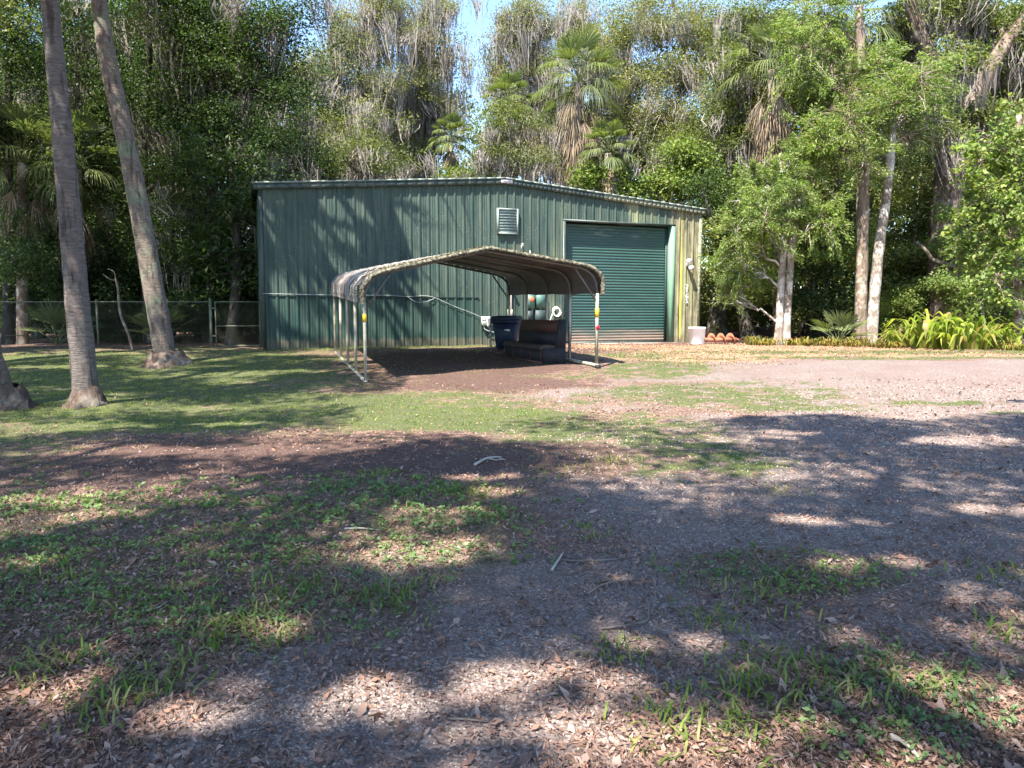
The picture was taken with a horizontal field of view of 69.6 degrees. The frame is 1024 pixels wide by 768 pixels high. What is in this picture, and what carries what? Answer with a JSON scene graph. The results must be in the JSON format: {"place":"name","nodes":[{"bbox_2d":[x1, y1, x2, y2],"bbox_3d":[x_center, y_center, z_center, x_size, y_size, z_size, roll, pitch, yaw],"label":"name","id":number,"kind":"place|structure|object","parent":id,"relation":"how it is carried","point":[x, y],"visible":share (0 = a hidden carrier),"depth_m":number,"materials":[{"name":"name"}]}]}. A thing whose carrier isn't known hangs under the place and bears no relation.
{"place":"outdoors","nodes":[
{"label":"outdoors","id":0,"kind":"place"},
{"bbox_2d":[0,321,1023,767],"bbox_3d":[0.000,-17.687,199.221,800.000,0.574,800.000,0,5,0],"label":"ground","id":1,"kind":"structure","parent":0,"point":[486,375],"depth_m":5.96,"materials":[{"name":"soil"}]},
{"bbox_2d":[0,345,39,410],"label":"tall palm","id":2,"kind":"object","parent":1,"relation":"on","point":[14,396],"visible":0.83,"depth_m":12.43,"materials":[{"name":"grey plant"}]},
{"bbox_2d":[0,0,41,39],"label":"live oak","id":3,"kind":"object","parent":1,"relation":"on","point":[6,6],"visible":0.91,"depth_m":23.45,"materials":[{"name":"green plant"}]},
{"bbox_2d":[0,92,97,344],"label":"cabbage palm","id":4,"kind":"object","parent":1,"relation":"on","point":[21,120],"visible":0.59,"depth_m":25.75,"materials":[{"name":"green plant"}]},
{"bbox_2d":[5,298,111,344],"bbox_3d":[-15.808,-2.188,25.526,3.427,1.644,2.994,-4,7,-33],"label":"palmetto","id":5,"kind":"object","parent":1,"relation":"on","point":[55,314],"visible":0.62,"depth_m":24.94,"materials":[{"name":"green plant"}]},
{"bbox_2d":[0,0,129,343],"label":"oak tree","id":6,"kind":"object","parent":1,"relation":"on","point":[10,54],"visible":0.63,"depth_m":25.62,"materials":[{"name":"green plant"}]},
{"bbox_2d":[40,0,109,409],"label":"tall palm","id":7,"kind":"object","parent":1,"relation":"on","point":[86,391],"visible":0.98,"depth_m":12.08,"materials":[{"name":"grey plant"}]},
{"bbox_2d":[0,7,152,337],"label":"oak tree","id":8,"kind":"object","parent":1,"relation":"on","point":[38,335],"visible":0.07,"depth_m":31.90,"materials":[{"name":"green plant"}]},
{"bbox_2d":[4,104,154,263],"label":"cabbage palm","id":9,"kind":"object","parent":1,"relation":"on","point":[85,125],"visible":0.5,"depth_m":26.07,"materials":[{"name":"green plant"}]},
{"bbox_2d":[4,0,173,45],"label":"live oak","id":10,"kind":"object","parent":1,"relation":"on","point":[79,10],"visible":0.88,"depth_m":21.52,"materials":[{"name":"green plant"}]},
{"bbox_2d":[0,0,192,291],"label":"oak tree","id":11,"kind":"object","parent":1,"relation":"on","point":[78,102],"visible":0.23,"depth_m":27.70,"materials":[{"name":"green plant"}]},
{"bbox_2d":[0,298,212,348],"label":"chain link fence","id":12,"kind":"object","parent":1,"relation":"on","point":[96,302],"visible":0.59,"depth_m":23.88,"materials":[{"name":"metal"}]},
{"bbox_2d":[211,301,261,347],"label":"fence gate","id":13,"kind":"structure","parent":12,"relation":"attached to","point":[241,325],"depth_m":23.90,"materials":[{"name":"metal"}]},
{"bbox_2d":[102,269,133,349],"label":"bare sapling","id":14,"kind":"object","parent":1,"relation":"on","point":[123,321],"visible":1,"depth_m":23.57,"materials":[{"name":"grey plant"}]},
{"bbox_2d":[0,212,258,343],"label":"undergrowth","id":15,"kind":"object","parent":1,"relation":"on","point":[201,294],"visible":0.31,"depth_m":27.62,"materials":[{"name":"green plant"}]},
{"bbox_2d":[91,0,193,368],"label":"tall palm","id":16,"kind":"object","parent":1,"relation":"on","point":[164,353],"visible":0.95,"depth_m":18.46,"materials":[{"name":"grey plant"}]},
{"bbox_2d":[24,0,261,337],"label":"oak tree","id":17,"kind":"object","parent":1,"relation":"on","point":[175,203],"visible":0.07,"depth_m":32.58,"materials":[{"name":"green plant"}]},
{"bbox_2d":[141,601,167,612],"bbox_3d":[-1.942,1.206,4.001,0.094,0.025,0.140,0,5,0],"label":"fallen stick","id":18,"kind":"object","parent":1,"relation":"on","point":[154,608],"visible":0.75,"depth_m":3.95,"materials":[{"name":"grey wood"}]},
{"bbox_2d":[121,303,204,336],"bbox_3d":[-12.469,-2.179,25.906,3.076,1.494,2.494,4,7,34],"label":"palmetto","id":19,"kind":"object","parent":1,"relation":"on","point":[140,321],"visible":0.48,"depth_m":25.64,"materials":[{"name":"green plant"}]},
{"bbox_2d":[65,0,292,343],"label":"oak tree","id":20,"kind":"object","parent":1,"relation":"on","point":[149,118],"visible":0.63,"depth_m":26.28,"materials":[{"name":"green plant"}]},
{"bbox_2d":[113,81,251,339],"bbox_3d":[-13.249,-7.608,30.023,5.670,12.120,5.059,0,5,0],"label":"oak tree","id":21,"kind":"object","parent":1,"relation":"on","point":[196,331],"visible":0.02,"depth_m":30.17,"materials":[{"name":"green plant"}]},
{"bbox_2d":[153,118,302,344],"bbox_3d":[-10.012,-4.958,25.481,4.792,7.821,4.139,-5,8,-45],"label":"magnolia tree","id":22,"kind":"object","parent":1,"relation":"on","point":[236,264],"visible":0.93,"depth_m":25.34,"materials":[{"name":"green plant"}]},
{"bbox_2d":[90,0,378,342],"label":"oak tree","id":23,"kind":"object","parent":1,"relation":"on","point":[234,37],"visible":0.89,"depth_m":26.62,"materials":[{"name":"green plant"}]},
{"bbox_2d":[169,52,351,244],"bbox_3d":[-12.180,-8.722,35.590,9.313,13.308,7.290,0,5,0],"label":"oak tree","id":24,"kind":"object","parent":1,"relation":"on","point":[310,171],"visible":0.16,"depth_m":34.66,"materials":[{"name":"green plant"}]},
{"bbox_2d":[245,0,441,179],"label":"mossy oak","id":25,"kind":"object","parent":1,"relation":"on","point":[380,15],"visible":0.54,"depth_m":39.76,"materials":[{"name":"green plant"}]},
{"bbox_2d":[272,99,440,180],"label":"mossy oak","id":26,"kind":"object","parent":1,"relation":"on","point":[360,150],"visible":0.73,"depth_m":35.67,"materials":[{"name":"green plant"}]},
{"bbox_2d":[344,527,377,530],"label":"fallen stick","id":27,"kind":"object","parent":1,"relation":"on","point":[349,528],"visible":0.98,"depth_m":5.46,"materials":[{"name":"grey wood"}]},
{"bbox_2d":[338,0,488,178],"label":"mossy oak","id":28,"kind":"object","parent":1,"relation":"on","point":[432,67],"visible":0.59,"depth_m":42.99,"materials":[{"name":"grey plant"}]},
{"bbox_2d":[425,111,477,177],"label":"cabbage palm","id":29,"kind":"object","parent":1,"relation":"on","point":[455,121],"visible":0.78,"depth_m":40.64,"materials":[{"name":"green plant"}]},
{"bbox_2d":[330,245,605,382],"bbox_3d":[-1.569,-1.908,19.166,5.612,3.216,6.778,-2,6,-19],"label":"metal carport","id":30,"kind":"object","parent":1,"relation":"on","point":[523,273],"visible":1,"depth_m":18.14,"materials":[{"name":"white paint"}]},
{"bbox_2d":[447,717,489,722],"bbox_3d":[-0.166,1.327,2.904,0.182,0.019,0.016,1,6,10],"label":"fallen stick","id":31,"kind":"object","parent":1,"relation":"on","point":[457,718],"visible":1,"depth_m":2.90,"materials":[{"name":"grey wood"}]},
{"bbox_2d":[428,159,519,177],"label":"bushy tree","id":32,"kind":"object","parent":1,"relation":"on","point":[451,171],"visible":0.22,"depth_m":38.82,"materials":[{"name":"green plant"}]},
{"bbox_2d":[246,177,706,349],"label":"metal workshop","id":33,"kind":"structure","parent":1,"relation":"on","point":[313,239],"depth_m":24.92,"materials":[{"name":"green metal"}]},
{"bbox_2d":[550,307,560,319],"bbox_3d":[1.565,-2.093,26.264,0.406,1.333,0.269,-4,7,-39],"label":"garden hose","id":34,"kind":"object","parent":33,"relation":"hanging from","point":[558,314],"visible":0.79,"depth_m":26.21,"materials":[{"name":"white plastic"}]},
{"bbox_2d":[565,223,667,343],"bbox_3d":[3.866,-3.710,27.462,4.510,4.400,0.070,-2,6,-21],"label":"roll up door","id":35,"kind":"structure","parent":33,"relation":"in","point":[632,261],"depth_m":27.58,"materials":[{"name":"green metal"}]},
{"bbox_2d":[474,456,505,465],"bbox_3d":[-0.261,0.827,7.938,0.370,0.055,0.205,-2,6,-20],"label":"fallen stick","id":36,"kind":"object","parent":1,"relation":"on","point":[482,460],"visible":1,"depth_m":7.96,"materials":[{"name":"grey wood"}]},
{"bbox_2d":[486,317,495,348],"bbox_3d":[-0.447,-1.647,23.660,0.677,0.977,2.648,0,5,-4],"label":"drain hose","id":37,"kind":"object","parent":1,"relation":"on","point":[490,334],"visible":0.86,"depth_m":22.48,"materials":[{"name":"white paint"}]},
{"bbox_2d":[441,94,569,181],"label":"mossy oak","id":38,"kind":"object","parent":1,"relation":"on","point":[491,155],"visible":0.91,"depth_m":34.80,"materials":[{"name":"green plant"}]},
{"bbox_2d":[490,315,522,348],"bbox_3d":[-0.158,-1.548,22.240,0.830,1.038,0.860,1,6,14],"label":"wheelie bin","id":39,"kind":"object","parent":1,"relation":"on","point":[505,328],"visible":0.84,"depth_m":21.93,"materials":[{"name":"blue plastic"}]},
{"bbox_2d":[478,70,539,178],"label":"cabbage palm","id":40,"kind":"object","parent":1,"relation":"on","point":[506,81],"visible":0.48,"depth_m":36.57,"materials":[{"name":"green plant"}]},
{"bbox_2d":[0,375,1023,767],"bbox_3d":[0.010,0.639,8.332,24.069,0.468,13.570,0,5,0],"label":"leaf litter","id":41,"kind":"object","parent":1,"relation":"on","point":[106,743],"visible":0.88,"depth_m":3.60,"materials":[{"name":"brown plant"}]},
{"bbox_2d":[0,344,1023,767],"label":"grass","id":42,"kind":"structure","parent":1,"relation":"on","point":[214,644],"depth_m":4.29,"materials":[{"name":"green plant"}]},
{"bbox_2d":[0,0,1023,332],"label":"distant woods","id":43,"kind":"object","parent":1,"relation":"on","point":[758,318],"visible":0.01,"depth_m":44.35,"materials":[{"name":"green plant"}]},
{"bbox_2d":[0,403,1023,767],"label":"weeds","id":44,"kind":"object","parent":1,"relation":"on","point":[36,541],"visible":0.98,"depth_m":4.72,"materials":[{"name":"green plant"}]},
{"bbox_2d":[465,0,575,184],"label":"mossy oak","id":45,"kind":"object","parent":1,"relation":"on","point":[521,25],"visible":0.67,"depth_m":41.93,"materials":[{"name":"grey plant"}]},
{"bbox_2d":[18,343,1023,428],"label":"leaf litter","id":46,"kind":"object","parent":1,"relation":"on","point":[738,348],"visible":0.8,"depth_m":21.22,"materials":[{"name":"orange plant"}]},
{"bbox_2d":[503,319,565,363],"bbox_3d":[0.541,-1.148,19.283,0.680,1.100,2.870,-2,6,-19],"label":"booth bench","id":47,"kind":"object","parent":1,"relation":"on","point":[541,341],"visible":0.94,"depth_m":18.59,"materials":[{"name":"blue leather"}]},
{"bbox_2d":[521,95,558,181],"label":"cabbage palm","id":48,"kind":"object","parent":1,"relation":"on","point":[552,122],"visible":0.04,"depth_m":44.36,"materials":[{"name":"green plant"}]},
{"bbox_2d":[550,552,563,571],"bbox_3d":[0.302,1.150,4.795,0.021,0.034,0.420,1,6,14],"label":"fallen stick","id":49,"kind":"object","parent":1,"relation":"on","point":[555,564],"visible":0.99,"depth_m":4.71,"materials":[{"name":"grey wood"}]},
{"bbox_2d":[525,24,633,188],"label":"cabbage palm","id":50,"kind":"object","parent":1,"relation":"on","point":[574,142],"visible":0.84,"depth_m":34.49,"materials":[{"name":"green plant"}]},
{"bbox_2d":[542,0,621,186],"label":"mossy oak","id":51,"kind":"object","parent":1,"relation":"on","point":[561,180],"visible":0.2,"depth_m":47.74,"materials":[{"name":"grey plant"}]},
{"bbox_2d":[563,558,620,568],"bbox_3d":[0.482,1.147,4.804,0.479,0.038,0.188,-4,7,-35],"label":"fallen stick","id":52,"kind":"object","parent":1,"relation":"on","point":[571,560],"visible":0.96,"depth_m":4.78,"materials":[{"name":"brown wood"}]},
{"bbox_2d":[564,160,648,224],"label":"bushy tree","id":53,"kind":"object","parent":1,"relation":"on","point":[589,176],"visible":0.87,"depth_m":31.83,"materials":[{"name":"green plant"}]},
{"bbox_2d":[576,118,639,225],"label":"cabbage palm","id":54,"kind":"object","parent":1,"relation":"on","point":[601,131],"visible":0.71,"depth_m":31.80,"materials":[{"name":"green plant"}]},
{"bbox_2d":[587,577,649,594],"bbox_3d":[0.621,1.185,4.362,0.522,0.038,0.058,-4,7,-38],"label":"fallen stick","id":55,"kind":"object","parent":1,"relation":"on","point":[595,588],"visible":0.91,"depth_m":4.35,"materials":[{"name":"wood"}]},
{"bbox_2d":[598,598,649,629],"bbox_3d":[0.651,1.221,3.873,0.157,0.028,0.504,4,7,39],"label":"fallen stick","id":56,"kind":"object","parent":1,"relation":"on","point":[623,625],"visible":0.97,"depth_m":3.75,"materials":[{"name":"wood"}]},
{"bbox_2d":[544,0,742,225],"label":"mossy oak","id":57,"kind":"object","parent":1,"relation":"on","point":[657,28],"visible":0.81,"depth_m":36.15,"materials":[{"name":"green plant"}]},
{"bbox_2d":[627,130,743,204],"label":"bushy tree","id":58,"kind":"object","parent":1,"relation":"on","point":[658,188],"visible":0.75,"depth_m":31.84,"materials":[{"name":"green plant"}]},
{"bbox_2d":[688,327,705,344],"bbox_3d":[6.589,-1.722,26.230,0.550,0.620,0.468,-1,6,-12],"label":"white tub","id":59,"kind":"object","parent":1,"relation":"on","point":[696,335],"visible":0.96,"depth_m":26.04,"materials":[{"name":"plastic"}]},
{"bbox_2d":[625,0,807,336],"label":"mossy oak","id":60,"kind":"object","parent":1,"relation":"on","point":[735,28],"visible":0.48,"depth_m":33.36,"materials":[{"name":"green plant"}]},
{"bbox_2d":[705,333,738,344],"bbox_3d":[7.480,-1.578,26.192,1.240,0.470,0.470,-1,5,-6],"label":"auger bit","id":61,"kind":"object","parent":1,"relation":"on","point":[720,337],"visible":0.9,"depth_m":26.12,"materials":[{"name":"metal"}]},
{"bbox_2d":[671,160,780,339],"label":"oak tree","id":62,"kind":"object","parent":1,"relation":"on","point":[746,328],"visible":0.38,"depth_m":30.80,"materials":[{"name":"green plant"}]},
{"bbox_2d":[743,335,780,345],"bbox_3d":[8.765,-1.526,25.818,1.507,0.375,1.521,0,5,0],"label":"bromeliad clump","id":63,"kind":"object","parent":1,"relation":"on","point":[758,341],"visible":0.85,"depth_m":25.69,"materials":[{"name":"yellow plant"}]},
{"bbox_2d":[709,9,832,337],"bbox_3d":[11.140,-8.825,32.057,5.379,14.059,5.222,0,5,0],"label":"cabbage palm","id":64,"kind":"object","parent":1,"relation":"on","point":[762,140],"visible":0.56,"depth_m":31.64,"materials":[{"name":"green plant"}]},
{"bbox_2d":[709,109,857,344],"bbox_3d":[9.250,-5.346,26.289,4.951,8.407,3.807,0,5,0],"label":"maple tree","id":65,"kind":"object","parent":1,"relation":"on","point":[813,215],"visible":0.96,"depth_m":25.70,"materials":[{"name":"green plant"}]},
{"bbox_2d":[778,336,818,345],"bbox_3d":[9.916,-1.478,25.574,1.771,0.379,1.641,4,7,37],"label":"bromeliad clump","id":66,"kind":"object","parent":1,"relation":"on","point":[798,341],"visible":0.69,"depth_m":25.40,"materials":[{"name":"yellow plant"}]},
{"bbox_2d":[689,47,908,337],"bbox_3d":[12.948,-8.357,33.275,10.245,13.021,5.588,0,5,0],"label":"oak tree","id":67,"kind":"object","parent":1,"relation":"on","point":[736,142],"visible":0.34,"depth_m":32.69,"materials":[{"name":"green plant"}]},
{"bbox_2d":[760,0,854,298],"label":"cabbage palm","id":68,"kind":"object","parent":1,"relation":"on","point":[800,3],"visible":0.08,"depth_m":34.42,"materials":[{"name":"green plant"}]},
{"bbox_2d":[774,219,872,338],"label":"oak tree","id":69,"kind":"object","parent":1,"relation":"on","point":[814,300],"visible":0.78,"depth_m":27.98,"materials":[{"name":"green plant"}]},
{"bbox_2d":[805,336,843,346],"bbox_3d":[10.718,-1.450,25.233,1.662,0.388,1.593,0,5,0],"label":"bromeliad clump","id":70,"kind":"object","parent":1,"relation":"on","point":[823,342],"visible":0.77,"depth_m":24.96,"materials":[{"name":"yellow plant"}]},
{"bbox_2d":[805,309,873,340],"bbox_3d":[11.594,-2.046,25.858,2.512,1.249,2.229,4,7,39],"label":"palmetto","id":71,"kind":"object","parent":1,"relation":"on","point":[839,320],"visible":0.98,"depth_m":25.57,"materials":[{"name":"green plant"}]},
{"bbox_2d":[836,336,871,346],"bbox_3d":[11.584,-1.423,24.793,1.635,0.384,1.445,-3,6,-27],"label":"bromeliad clump","id":72,"kind":"object","parent":1,"relation":"on","point":[852,342],"visible":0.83,"depth_m":24.54,"materials":[{"name":"yellow plant"}]},
{"bbox_2d":[689,150,1023,338],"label":"undergrowth","id":73,"kind":"object","parent":1,"relation":"on","point":[897,194],"visible":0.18,"depth_m":30.23,"materials":[{"name":"green plant"}]},
{"bbox_2d":[695,215,1023,331],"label":"undergrowth","id":74,"kind":"object","parent":1,"relation":"on","point":[921,290],"visible":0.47,"depth_m":28.29,"materials":[{"name":"green plant"}]},
{"bbox_2d":[787,0,936,238],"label":"cabbage palm","id":75,"kind":"object","parent":1,"relation":"on","point":[872,10],"visible":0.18,"depth_m":29.73,"materials":[{"name":"green plant"}]},
{"bbox_2d":[774,10,964,336],"bbox_3d":[17.081,-10.182,35.343,10.409,16.304,7.376,0,5,0],"label":"oak tree","id":76,"kind":"object","parent":1,"relation":"on","point":[879,156],"visible":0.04,"depth_m":34.47,"materials":[{"name":"green plant"}]},
{"bbox_2d":[761,0,981,341],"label":"maple tree","id":77,"kind":"object","parent":1,"relation":"on","point":[858,70],"visible":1,"depth_m":25.34,"materials":[{"name":"green plant"}]},
{"bbox_2d":[861,338,903,347],"bbox_3d":[12.262,-1.333,23.995,1.441,0.356,1.315,-2,6,-18],"label":"bromeliad clump","id":78,"kind":"object","parent":1,"relation":"on","point":[882,344],"visible":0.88,"depth_m":23.76,"materials":[{"name":"yellow plant"}]},
{"bbox_2d":[869,118,937,323],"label":"oak tree","id":79,"kind":"object","parent":1,"relation":"on","point":[928,158],"visible":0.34,"depth_m":30.30,"materials":[{"name":"green plant"}]},
{"bbox_2d":[888,733,919,756],"bbox_3d":[1.441,1.325,2.697,0.026,0.030,0.138,-2,6,-16],"label":"fallen stick","id":80,"kind":"object","parent":1,"relation":"on","point":[894,738],"visible":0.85,"depth_m":2.72,"materials":[{"name":"grey wood"}]},
{"bbox_2d":[873,323,935,346],"bbox_3d":[13.152,-1.620,24.593,2.294,0.818,1.882,0,5,0],"label":"strap leaf plant","id":81,"kind":"object","parent":1,"relation":"on","point":[890,336],"visible":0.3,"depth_m":24.49,"materials":[{"name":"green plant"}]},
{"bbox_2d":[843,45,969,342],"bbox_3d":[13.845,-6.426,26.231,4.303,10.484,2.285,0,5,0],"label":"maple tree","id":82,"kind":"object","parent":1,"relation":"on","point":[876,275],"visible":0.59,"depth_m":26.14,"materials":[{"name":"green plant"}]},
{"bbox_2d":[873,309,989,348],"bbox_3d":[13.418,-1.802,23.593,4.017,1.379,3.944,0,5,0],"label":"strap leaf plant","id":83,"kind":"object","parent":1,"relation":"on","point":[919,338],"visible":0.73,"depth_m":23.13,"materials":[{"name":"green plant"}]},
{"bbox_2d":[848,0,1023,329],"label":"live oak","id":84,"kind":"object","parent":1,"relation":"on","point":[993,38],"visible":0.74,"depth_m":28.33,"materials":[{"name":"green plant"}]},
{"bbox_2d":[871,0,1023,303],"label":"oak tree","id":85,"kind":"object","parent":1,"relation":"on","point":[936,145],"visible":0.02,"depth_m":35.66,"materials":[{"name":"green plant"}]},
{"bbox_2d":[875,311,1023,349],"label":"strap leaf plant","id":86,"kind":"object","parent":1,"relation":"on","point":[980,336],"visible":0.81,"depth_m":22.36,"materials":[{"name":"green plant"}]},
{"bbox_2d":[925,194,1023,328],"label":"oak tree","id":87,"kind":"object","parent":1,"relation":"on","point":[962,298],"visible":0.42,"depth_m":27.61,"materials":[{"name":"green plant"}]},
{"bbox_2d":[939,92,1023,343],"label":"maple tree","id":88,"kind":"object","parent":1,"relation":"on","point":[992,162],"visible":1,"depth_m":23.07,"materials":[{"name":"green plant"}]},
{"bbox_2d":[983,316,1023,347],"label":"strap leaf plant","id":89,"kind":"object","parent":1,"relation":"on","point":[1008,334],"visible":0.38,"depth_m":22.86,"materials":[{"name":"green plant"}]},
{"bbox_2d":[990,338,1023,350],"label":"bromeliad clump","id":90,"kind":"object","parent":1,"relation":"on","point":[1013,345],"visible":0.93,"depth_m":22.11,"materials":[{"name":"yellow plant"}]},
{"bbox_2d":[2,0,1021,304],"label":"sky","id":91,"kind":"structure","parent":0,"point":[472,26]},
{"bbox_2d":[915,241,983,293],"bbox_3d":[16.831,-4.361,28.192,2.748,2.249,0.287,0,5,3],"label":"branch","id":92,"kind":"object","parent":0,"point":[928,254],"visible":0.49,"depth_m":28.15,"materials":[{"name":"grey plant"}]}
]}

